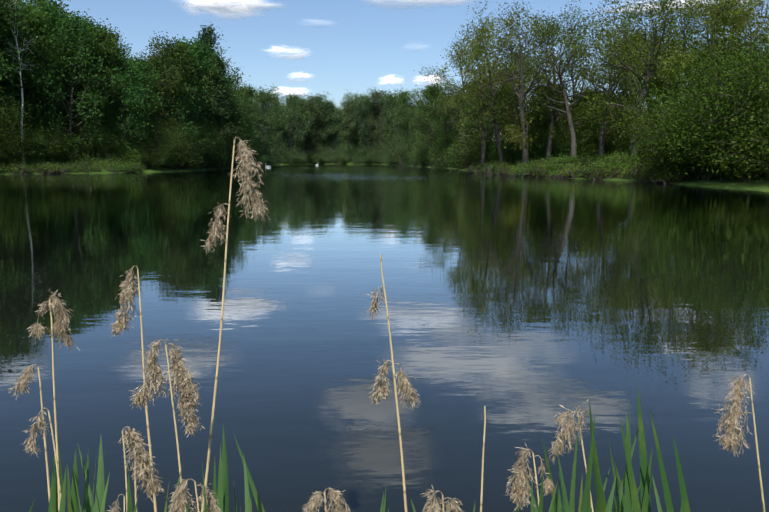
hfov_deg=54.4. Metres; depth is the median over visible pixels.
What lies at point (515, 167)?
herb tree
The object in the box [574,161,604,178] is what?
herb tree
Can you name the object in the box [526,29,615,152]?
oak tree
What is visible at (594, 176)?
herb tree
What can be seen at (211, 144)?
bush
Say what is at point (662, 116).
bush
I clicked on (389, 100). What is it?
tree
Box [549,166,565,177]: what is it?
herb tree
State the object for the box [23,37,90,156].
dense tree
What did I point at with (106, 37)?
dense tree
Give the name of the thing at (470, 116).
tree
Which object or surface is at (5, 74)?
dense tree
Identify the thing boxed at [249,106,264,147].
dense tree
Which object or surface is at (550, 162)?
herb tree
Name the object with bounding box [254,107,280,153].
dense tree
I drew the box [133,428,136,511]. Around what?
bare reed
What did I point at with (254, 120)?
tree
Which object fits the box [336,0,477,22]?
cloud
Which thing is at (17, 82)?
dense tree
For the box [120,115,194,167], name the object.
bush
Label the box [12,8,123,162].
dense tree
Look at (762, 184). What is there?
ground
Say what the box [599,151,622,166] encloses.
herb tree
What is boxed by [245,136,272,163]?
willow tree
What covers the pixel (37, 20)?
dense tree
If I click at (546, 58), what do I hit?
oak tree
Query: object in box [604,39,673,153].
oak tree
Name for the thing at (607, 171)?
herb tree
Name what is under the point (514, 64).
oak tree
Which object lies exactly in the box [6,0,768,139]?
sky
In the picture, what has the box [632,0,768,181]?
willow tree
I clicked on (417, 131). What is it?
tree
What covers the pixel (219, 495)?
reed shoot
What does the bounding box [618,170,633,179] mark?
herb tree
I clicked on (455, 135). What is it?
tree
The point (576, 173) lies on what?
herb tree
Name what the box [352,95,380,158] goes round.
dense tree
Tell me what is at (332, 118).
dense tree
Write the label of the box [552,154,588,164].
herb tree
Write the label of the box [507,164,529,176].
herb tree
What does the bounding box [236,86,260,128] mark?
dense tree
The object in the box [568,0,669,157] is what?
oak tree
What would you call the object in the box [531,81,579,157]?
tree
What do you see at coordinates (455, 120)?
oak tree
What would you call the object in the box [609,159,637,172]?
herb tree
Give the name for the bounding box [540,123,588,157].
bush
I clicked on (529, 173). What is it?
herb tree
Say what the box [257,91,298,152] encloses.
tree
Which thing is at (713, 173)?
bush
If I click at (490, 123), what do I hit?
dense tree
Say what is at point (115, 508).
low reed
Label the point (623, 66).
oak tree
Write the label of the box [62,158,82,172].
herb tree
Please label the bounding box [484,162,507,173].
herb tree
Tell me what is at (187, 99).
tree
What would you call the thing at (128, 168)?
herb tree
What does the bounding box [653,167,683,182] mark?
herb tree
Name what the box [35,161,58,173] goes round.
herb tree
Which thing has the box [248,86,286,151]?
tree
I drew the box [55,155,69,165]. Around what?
herb tree
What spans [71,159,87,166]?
herb tree
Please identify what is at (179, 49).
tree
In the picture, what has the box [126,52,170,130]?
tree
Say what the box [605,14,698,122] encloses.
oak tree
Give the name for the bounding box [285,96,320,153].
tree
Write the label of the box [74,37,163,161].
dense tree
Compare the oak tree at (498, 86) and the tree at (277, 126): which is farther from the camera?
the tree at (277, 126)
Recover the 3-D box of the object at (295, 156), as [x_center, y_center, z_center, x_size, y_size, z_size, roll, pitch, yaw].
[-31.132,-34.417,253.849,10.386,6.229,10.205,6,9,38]
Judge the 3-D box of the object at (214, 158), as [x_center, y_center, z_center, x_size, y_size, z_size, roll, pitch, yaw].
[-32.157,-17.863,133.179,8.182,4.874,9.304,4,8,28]
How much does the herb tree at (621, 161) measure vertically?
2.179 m
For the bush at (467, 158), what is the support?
on the ground
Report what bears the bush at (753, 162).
on the ground
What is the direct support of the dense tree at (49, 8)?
on the ground
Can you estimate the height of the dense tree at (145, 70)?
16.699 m
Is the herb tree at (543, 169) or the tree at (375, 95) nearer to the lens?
the herb tree at (543, 169)
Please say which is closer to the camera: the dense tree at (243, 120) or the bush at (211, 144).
the bush at (211, 144)
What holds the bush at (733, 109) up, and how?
on the ground
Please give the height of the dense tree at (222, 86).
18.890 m
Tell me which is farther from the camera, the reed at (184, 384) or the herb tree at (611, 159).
the herb tree at (611, 159)
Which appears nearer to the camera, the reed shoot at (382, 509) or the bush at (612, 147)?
the reed shoot at (382, 509)
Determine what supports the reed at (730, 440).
on the lake water
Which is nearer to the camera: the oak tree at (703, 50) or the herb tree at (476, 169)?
the oak tree at (703, 50)
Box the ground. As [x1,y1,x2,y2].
[0,142,768,190]
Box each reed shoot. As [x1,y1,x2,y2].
[48,430,109,511]
[134,465,207,511]
[199,433,264,511]
[380,490,475,511]
[516,433,590,511]
[578,407,689,511]
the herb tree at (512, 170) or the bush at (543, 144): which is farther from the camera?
the bush at (543, 144)
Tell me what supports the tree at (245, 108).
on the ground
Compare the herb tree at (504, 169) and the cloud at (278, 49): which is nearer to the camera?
the herb tree at (504, 169)
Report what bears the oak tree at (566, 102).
on the ground
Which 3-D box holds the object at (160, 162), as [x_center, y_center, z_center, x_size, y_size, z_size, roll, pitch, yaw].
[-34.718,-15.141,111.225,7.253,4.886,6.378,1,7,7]
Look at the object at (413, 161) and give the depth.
182.90 m
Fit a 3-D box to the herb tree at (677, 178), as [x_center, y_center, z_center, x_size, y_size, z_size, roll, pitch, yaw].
[22.370,-6.174,57.150,3.242,2.265,3.072,2,8,13]
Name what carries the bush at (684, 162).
on the ground
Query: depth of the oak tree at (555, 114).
87.77 m
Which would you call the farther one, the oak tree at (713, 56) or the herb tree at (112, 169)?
the herb tree at (112, 169)
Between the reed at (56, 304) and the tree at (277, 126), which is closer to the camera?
the reed at (56, 304)
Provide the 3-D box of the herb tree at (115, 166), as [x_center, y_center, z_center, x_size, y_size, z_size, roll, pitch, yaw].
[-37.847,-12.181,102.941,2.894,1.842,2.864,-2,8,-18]
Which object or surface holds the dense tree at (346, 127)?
on the ground
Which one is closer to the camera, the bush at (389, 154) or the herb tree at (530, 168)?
the herb tree at (530, 168)
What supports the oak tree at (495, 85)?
on the ground
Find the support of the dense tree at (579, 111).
on the ground
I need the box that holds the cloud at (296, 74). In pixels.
[286,71,312,81]
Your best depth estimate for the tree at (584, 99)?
90.25 m
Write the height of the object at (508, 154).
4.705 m
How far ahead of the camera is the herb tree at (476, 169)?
103.62 m
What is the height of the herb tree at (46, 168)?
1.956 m
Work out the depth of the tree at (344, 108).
270.73 m
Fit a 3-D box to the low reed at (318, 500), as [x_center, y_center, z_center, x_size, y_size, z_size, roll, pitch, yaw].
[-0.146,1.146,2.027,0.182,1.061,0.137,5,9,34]
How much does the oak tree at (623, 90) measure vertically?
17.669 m
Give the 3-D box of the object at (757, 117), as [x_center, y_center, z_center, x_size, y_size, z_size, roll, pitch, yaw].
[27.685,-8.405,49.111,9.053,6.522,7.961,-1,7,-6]
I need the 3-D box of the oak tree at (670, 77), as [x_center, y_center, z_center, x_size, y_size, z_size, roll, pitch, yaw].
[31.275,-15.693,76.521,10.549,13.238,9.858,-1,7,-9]
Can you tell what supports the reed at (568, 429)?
in the lake water
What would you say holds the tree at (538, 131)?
on the ground
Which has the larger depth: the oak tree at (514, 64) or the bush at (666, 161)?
the oak tree at (514, 64)
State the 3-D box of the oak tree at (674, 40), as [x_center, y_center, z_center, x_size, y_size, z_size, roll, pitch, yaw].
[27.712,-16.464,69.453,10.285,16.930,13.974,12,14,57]
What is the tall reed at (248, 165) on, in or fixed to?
on the lake water
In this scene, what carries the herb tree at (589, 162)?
on the ground
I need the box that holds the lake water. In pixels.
[0,164,768,511]
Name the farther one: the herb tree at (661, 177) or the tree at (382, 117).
the tree at (382, 117)
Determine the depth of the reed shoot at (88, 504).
2.13 m
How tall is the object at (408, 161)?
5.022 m
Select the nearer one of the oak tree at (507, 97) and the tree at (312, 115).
the oak tree at (507, 97)
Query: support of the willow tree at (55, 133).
on the ground
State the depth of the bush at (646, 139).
57.73 m
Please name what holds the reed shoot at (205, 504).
attached to the reed blades
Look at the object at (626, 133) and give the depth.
87.03 m
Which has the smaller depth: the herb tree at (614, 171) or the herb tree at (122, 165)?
the herb tree at (614, 171)
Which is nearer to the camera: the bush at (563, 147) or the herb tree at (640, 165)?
the herb tree at (640, 165)
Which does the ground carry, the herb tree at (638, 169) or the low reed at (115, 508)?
the herb tree at (638, 169)
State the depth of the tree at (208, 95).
132.00 m
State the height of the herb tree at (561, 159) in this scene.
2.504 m
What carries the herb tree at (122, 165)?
on the ground
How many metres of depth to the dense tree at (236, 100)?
149.86 m
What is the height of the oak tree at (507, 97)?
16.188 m
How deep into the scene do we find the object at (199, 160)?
125.28 m
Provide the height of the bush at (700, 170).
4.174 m
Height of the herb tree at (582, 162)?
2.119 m
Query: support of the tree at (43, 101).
on the ground
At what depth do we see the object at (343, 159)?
266.81 m
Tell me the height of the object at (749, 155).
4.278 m
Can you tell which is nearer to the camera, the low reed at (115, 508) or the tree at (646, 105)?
the low reed at (115, 508)
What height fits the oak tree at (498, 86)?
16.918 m
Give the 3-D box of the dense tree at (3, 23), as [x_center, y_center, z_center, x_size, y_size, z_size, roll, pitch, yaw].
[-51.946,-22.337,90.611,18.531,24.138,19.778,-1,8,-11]
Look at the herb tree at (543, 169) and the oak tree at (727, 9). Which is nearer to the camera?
the oak tree at (727, 9)
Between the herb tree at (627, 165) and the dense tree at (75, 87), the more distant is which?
the dense tree at (75, 87)
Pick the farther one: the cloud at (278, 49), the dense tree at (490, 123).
the cloud at (278, 49)
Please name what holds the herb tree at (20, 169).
on the ground
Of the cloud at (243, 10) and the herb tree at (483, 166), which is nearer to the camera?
the herb tree at (483, 166)
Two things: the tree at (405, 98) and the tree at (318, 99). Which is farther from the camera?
the tree at (318, 99)
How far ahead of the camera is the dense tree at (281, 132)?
248.41 m
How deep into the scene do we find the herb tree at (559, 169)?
74.31 m
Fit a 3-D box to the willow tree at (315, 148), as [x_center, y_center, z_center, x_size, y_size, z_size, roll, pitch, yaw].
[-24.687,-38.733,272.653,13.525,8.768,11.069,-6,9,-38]
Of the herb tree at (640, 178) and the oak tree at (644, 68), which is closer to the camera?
the herb tree at (640, 178)
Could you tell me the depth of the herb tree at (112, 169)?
101.37 m
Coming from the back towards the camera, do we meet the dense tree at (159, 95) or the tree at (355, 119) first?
the tree at (355, 119)
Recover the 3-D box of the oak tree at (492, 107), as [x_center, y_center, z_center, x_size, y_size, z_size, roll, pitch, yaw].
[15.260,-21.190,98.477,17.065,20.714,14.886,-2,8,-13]
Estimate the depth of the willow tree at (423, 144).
178.29 m
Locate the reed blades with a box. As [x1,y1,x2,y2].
[70,387,680,511]
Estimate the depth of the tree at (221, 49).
150.45 m
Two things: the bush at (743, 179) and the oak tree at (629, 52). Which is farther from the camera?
the oak tree at (629, 52)
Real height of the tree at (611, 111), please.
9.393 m
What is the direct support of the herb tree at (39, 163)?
on the ground
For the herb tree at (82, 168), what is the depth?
99.25 m
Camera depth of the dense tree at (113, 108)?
113.31 m
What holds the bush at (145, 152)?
on the ground
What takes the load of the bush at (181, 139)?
on the ground
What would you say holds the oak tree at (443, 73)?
on the ground
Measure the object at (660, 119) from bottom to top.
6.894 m
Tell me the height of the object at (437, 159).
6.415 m
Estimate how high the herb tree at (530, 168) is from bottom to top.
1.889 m
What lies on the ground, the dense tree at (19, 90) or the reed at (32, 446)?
the dense tree at (19, 90)
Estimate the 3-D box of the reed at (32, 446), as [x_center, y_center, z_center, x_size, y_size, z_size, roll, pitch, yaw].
[-0.840,1.050,2.052,0.335,1.247,0.092,5,9,33]
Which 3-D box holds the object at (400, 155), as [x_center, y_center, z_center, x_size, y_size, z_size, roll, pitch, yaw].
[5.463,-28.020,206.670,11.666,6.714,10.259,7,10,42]
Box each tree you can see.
[0,0,35,149]
[0,0,39,136]
[0,0,85,129]
[0,25,28,130]
[0,28,30,118]
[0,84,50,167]
[0,97,38,162]
[1,0,44,163]
[1,11,35,136]
[2,0,78,141]
[6,161,35,173]
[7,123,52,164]
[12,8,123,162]
[17,0,85,130]
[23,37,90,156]
[24,37,80,131]
[30,125,92,163]
[32,160,54,169]
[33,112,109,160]
[33,163,57,173]
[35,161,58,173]
[43,27,127,156]
[47,162,72,173]
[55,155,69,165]
[56,17,117,154]
[58,163,75,172]
[60,18,143,157]
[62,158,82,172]
[70,165,89,171]
[71,155,94,166]
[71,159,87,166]
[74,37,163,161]
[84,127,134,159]
[87,48,134,159]
[88,159,105,166]
[92,165,106,171]
[96,157,110,168]
[100,156,116,164]
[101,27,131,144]
[105,161,119,170]
[105,166,118,172]
[110,56,173,137]
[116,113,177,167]
[117,162,146,169]
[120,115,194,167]
[120,164,145,172]
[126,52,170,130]
[134,31,198,138]
[135,54,183,131]
[136,34,224,166]
[143,58,201,123]
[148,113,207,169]
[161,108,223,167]
[164,88,212,126]
[167,64,228,139]
[173,56,228,136]
[177,20,241,166]
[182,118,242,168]
[195,65,237,166]
[196,68,222,146]
[200,43,245,105]
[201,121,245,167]
[204,50,245,166]
[210,92,243,146]
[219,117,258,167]
[224,80,254,163]
[227,86,254,165]
[230,101,251,140]
[233,82,261,141]
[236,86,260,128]
[245,107,259,134]
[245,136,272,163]
[247,99,259,155]
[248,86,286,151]
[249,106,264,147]
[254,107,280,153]
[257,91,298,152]
[263,115,288,146]
[264,110,283,148]
[277,91,311,153]
[284,109,313,154]
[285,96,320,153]
[290,103,322,150]
[303,91,338,155]
[303,140,332,155]
[308,108,326,150]
[315,98,344,152]
[318,109,343,150]
[331,89,370,153]
[332,115,358,154]
[335,137,358,156]
[340,101,376,155]
[341,96,371,150]
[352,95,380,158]
[354,101,388,155]
[354,135,392,159]
[363,86,401,149]
[366,103,389,150]
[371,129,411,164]
[377,91,414,150]
[377,104,404,147]
[383,109,408,147]
[385,104,414,149]
[388,84,427,155]
[393,100,433,146]
[405,132,429,165]
[410,82,443,165]
[410,107,436,163]
[415,76,461,167]
[419,29,498,144]
[422,138,456,167]
[424,14,538,163]
[429,76,468,147]
[430,94,456,144]
[437,91,466,145]
[444,12,536,164]
[449,1,573,164]
[451,75,500,151]
[452,76,494,168]
[464,163,486,172]
[469,65,542,162]
[471,57,527,151]
[471,161,494,173]
[474,39,559,115]
[474,71,531,158]
[474,88,519,160]
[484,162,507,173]
[490,72,540,162]
[490,162,511,174]
[491,0,611,160]
[492,160,508,174]
[499,7,634,157]
[499,49,594,135]
[504,167,521,175]
[506,161,523,173]
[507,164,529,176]
[514,107,544,148]
[518,164,545,173]
[523,85,547,158]
[523,158,544,176]
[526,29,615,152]
[527,95,565,148]
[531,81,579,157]
[531,164,551,176]
[541,152,567,165]
[541,164,558,176]
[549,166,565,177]
[550,153,573,163]
[550,166,574,177]
[551,159,573,177]
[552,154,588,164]
[553,0,714,158]
[556,161,583,175]
[556,169,570,177]
[559,165,587,178]
[561,93,602,131]
[562,165,575,177]
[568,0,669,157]
[571,86,616,137]
[574,154,592,164]
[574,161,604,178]
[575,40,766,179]
[576,154,615,165]
[580,155,605,166]
[581,42,696,145]
[585,13,687,146]
[589,168,605,179]
[591,90,623,132]
[593,164,624,178]
[595,65,661,136]
[595,155,625,163]
[597,164,617,176]
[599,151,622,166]
[601,0,729,129]
[602,155,637,165]
[603,17,668,122]
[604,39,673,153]
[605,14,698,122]
[609,157,633,165]
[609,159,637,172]
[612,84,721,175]
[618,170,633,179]
[620,161,645,174]
[621,164,653,175]
[626,156,652,169]
[627,37,704,119]
[627,80,665,136]
[631,164,656,181]
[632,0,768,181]
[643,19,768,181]
[644,0,768,118]
[644,165,672,182]
[646,73,697,132]
[652,0,768,96]
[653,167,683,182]
[656,160,694,183]
[682,27,761,112]
[683,28,746,87]
[689,0,768,90]
[702,35,754,97]
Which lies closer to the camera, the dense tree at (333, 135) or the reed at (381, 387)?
the reed at (381, 387)
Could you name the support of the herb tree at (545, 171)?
on the ground
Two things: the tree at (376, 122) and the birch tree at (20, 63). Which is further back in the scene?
the tree at (376, 122)
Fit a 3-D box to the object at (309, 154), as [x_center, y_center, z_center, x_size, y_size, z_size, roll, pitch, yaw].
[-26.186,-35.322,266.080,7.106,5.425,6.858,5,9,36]
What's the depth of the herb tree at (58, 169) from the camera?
95.32 m
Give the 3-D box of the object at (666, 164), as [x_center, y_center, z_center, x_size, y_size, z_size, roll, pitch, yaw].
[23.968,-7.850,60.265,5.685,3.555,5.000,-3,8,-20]
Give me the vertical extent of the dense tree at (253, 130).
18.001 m
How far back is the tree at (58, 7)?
105.55 m
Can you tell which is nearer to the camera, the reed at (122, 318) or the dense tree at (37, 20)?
the reed at (122, 318)
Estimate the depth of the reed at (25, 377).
2.36 m
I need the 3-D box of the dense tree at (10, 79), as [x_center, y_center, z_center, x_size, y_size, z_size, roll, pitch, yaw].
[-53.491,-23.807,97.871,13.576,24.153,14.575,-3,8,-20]
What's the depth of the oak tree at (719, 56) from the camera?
69.88 m
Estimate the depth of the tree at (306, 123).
260.61 m
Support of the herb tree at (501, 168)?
on the ground
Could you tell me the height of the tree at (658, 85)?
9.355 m
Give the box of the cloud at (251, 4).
[173,0,287,12]
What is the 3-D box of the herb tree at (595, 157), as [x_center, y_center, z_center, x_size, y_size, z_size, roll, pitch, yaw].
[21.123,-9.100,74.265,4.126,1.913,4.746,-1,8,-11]
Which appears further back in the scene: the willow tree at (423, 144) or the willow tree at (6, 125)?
the willow tree at (423, 144)
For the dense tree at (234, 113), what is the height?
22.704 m
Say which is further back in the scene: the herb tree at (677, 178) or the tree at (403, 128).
the tree at (403, 128)
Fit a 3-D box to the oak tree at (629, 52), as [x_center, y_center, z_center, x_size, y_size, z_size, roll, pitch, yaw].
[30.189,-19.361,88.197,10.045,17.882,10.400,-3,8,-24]
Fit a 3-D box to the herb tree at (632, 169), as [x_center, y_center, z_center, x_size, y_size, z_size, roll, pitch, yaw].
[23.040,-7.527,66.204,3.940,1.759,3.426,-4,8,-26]
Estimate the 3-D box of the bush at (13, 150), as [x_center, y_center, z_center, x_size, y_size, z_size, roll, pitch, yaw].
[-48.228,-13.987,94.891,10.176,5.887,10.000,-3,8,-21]
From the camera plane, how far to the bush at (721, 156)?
50.56 m
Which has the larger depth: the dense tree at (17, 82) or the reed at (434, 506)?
the dense tree at (17, 82)
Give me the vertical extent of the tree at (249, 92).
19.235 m
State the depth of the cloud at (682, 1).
4687.34 m
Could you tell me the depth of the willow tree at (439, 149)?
150.06 m
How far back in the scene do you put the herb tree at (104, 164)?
103.36 m
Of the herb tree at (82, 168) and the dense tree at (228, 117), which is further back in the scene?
the dense tree at (228, 117)
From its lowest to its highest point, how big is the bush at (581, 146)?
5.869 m
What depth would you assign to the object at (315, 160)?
265.37 m
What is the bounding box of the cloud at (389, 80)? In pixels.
[376,74,403,85]
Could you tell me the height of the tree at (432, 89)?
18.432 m
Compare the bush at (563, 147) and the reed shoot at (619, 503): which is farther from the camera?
the bush at (563, 147)
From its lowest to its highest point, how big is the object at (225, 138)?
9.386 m
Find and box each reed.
[5,364,49,498]
[20,408,61,500]
[27,289,78,511]
[107,494,124,511]
[110,266,156,511]
[119,426,163,511]
[129,339,204,483]
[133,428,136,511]
[168,479,221,511]
[201,137,269,511]
[303,487,349,511]
[365,254,420,511]
[420,486,462,511]
[480,406,485,511]
[503,444,554,510]
[547,399,593,511]
[714,374,764,511]
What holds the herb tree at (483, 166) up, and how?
on the ground
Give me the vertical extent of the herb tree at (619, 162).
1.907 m
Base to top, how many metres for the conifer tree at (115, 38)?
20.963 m
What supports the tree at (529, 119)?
on the ground
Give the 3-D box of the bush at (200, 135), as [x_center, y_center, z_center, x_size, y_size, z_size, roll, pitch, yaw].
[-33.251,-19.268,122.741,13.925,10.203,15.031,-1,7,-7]
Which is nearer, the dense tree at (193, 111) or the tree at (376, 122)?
the dense tree at (193, 111)
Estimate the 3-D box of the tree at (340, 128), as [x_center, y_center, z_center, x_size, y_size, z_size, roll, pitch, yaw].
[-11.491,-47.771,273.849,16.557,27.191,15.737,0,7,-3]
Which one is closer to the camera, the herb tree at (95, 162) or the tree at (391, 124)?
the herb tree at (95, 162)
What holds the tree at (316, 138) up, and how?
on the ground
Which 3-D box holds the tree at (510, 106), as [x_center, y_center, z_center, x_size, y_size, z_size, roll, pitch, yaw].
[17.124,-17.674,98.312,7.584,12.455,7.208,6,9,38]
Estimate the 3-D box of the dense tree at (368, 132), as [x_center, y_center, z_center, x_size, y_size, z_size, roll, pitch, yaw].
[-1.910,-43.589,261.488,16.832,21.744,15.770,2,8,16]
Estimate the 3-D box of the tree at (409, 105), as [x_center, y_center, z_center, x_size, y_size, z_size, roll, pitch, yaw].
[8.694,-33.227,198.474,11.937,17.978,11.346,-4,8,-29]
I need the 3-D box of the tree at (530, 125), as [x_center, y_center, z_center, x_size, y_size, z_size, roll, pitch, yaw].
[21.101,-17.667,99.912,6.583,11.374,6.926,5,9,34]
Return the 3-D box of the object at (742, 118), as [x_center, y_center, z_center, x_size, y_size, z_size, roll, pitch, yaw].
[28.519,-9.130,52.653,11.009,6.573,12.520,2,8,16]
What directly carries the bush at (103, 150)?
on the ground
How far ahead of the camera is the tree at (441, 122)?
161.81 m
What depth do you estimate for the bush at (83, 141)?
103.65 m
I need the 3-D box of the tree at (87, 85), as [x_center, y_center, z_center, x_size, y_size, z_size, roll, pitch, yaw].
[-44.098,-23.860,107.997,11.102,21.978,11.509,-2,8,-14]
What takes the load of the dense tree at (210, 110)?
on the ground
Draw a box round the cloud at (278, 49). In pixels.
[263,45,311,59]
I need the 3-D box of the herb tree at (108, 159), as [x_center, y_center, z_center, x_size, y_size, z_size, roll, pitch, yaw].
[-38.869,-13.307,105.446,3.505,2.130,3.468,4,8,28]
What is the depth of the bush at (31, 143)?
96.39 m
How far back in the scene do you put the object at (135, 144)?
109.62 m
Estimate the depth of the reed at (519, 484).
2.12 m
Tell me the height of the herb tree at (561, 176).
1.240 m
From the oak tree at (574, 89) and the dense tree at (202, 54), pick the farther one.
the dense tree at (202, 54)
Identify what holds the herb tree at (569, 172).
on the ground
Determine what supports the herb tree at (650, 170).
on the ground
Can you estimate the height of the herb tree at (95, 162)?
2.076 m
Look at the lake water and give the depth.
8.25 m
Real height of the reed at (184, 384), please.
1.407 m
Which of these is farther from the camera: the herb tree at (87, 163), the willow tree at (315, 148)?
the willow tree at (315, 148)
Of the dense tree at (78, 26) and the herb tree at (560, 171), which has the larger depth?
the dense tree at (78, 26)
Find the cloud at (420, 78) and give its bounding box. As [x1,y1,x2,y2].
[412,74,447,86]
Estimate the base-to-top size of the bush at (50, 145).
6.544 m
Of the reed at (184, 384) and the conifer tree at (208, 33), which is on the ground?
the conifer tree at (208, 33)
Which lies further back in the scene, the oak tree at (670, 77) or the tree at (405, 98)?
the tree at (405, 98)
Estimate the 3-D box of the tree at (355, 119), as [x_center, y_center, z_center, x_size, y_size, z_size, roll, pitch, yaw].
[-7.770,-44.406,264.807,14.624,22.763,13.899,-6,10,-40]
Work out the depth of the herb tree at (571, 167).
73.45 m
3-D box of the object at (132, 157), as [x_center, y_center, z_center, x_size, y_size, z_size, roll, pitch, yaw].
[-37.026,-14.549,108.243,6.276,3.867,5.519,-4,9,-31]
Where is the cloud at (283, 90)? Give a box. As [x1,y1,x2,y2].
[269,86,308,95]
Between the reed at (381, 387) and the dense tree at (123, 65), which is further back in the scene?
the dense tree at (123, 65)
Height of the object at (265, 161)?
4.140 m
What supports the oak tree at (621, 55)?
on the ground
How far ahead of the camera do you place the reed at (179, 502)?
1.88 m
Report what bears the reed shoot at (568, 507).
attached to the reed blades
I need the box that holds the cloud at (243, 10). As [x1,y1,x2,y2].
[182,0,264,21]
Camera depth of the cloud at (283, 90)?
5042.75 m
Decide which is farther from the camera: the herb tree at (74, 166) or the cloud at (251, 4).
the cloud at (251, 4)
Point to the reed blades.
(601, 504)
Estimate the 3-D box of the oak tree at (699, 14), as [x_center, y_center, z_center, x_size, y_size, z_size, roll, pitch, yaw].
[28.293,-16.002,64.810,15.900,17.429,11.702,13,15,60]
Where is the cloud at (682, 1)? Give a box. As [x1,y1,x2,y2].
[597,0,768,14]
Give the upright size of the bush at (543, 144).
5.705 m

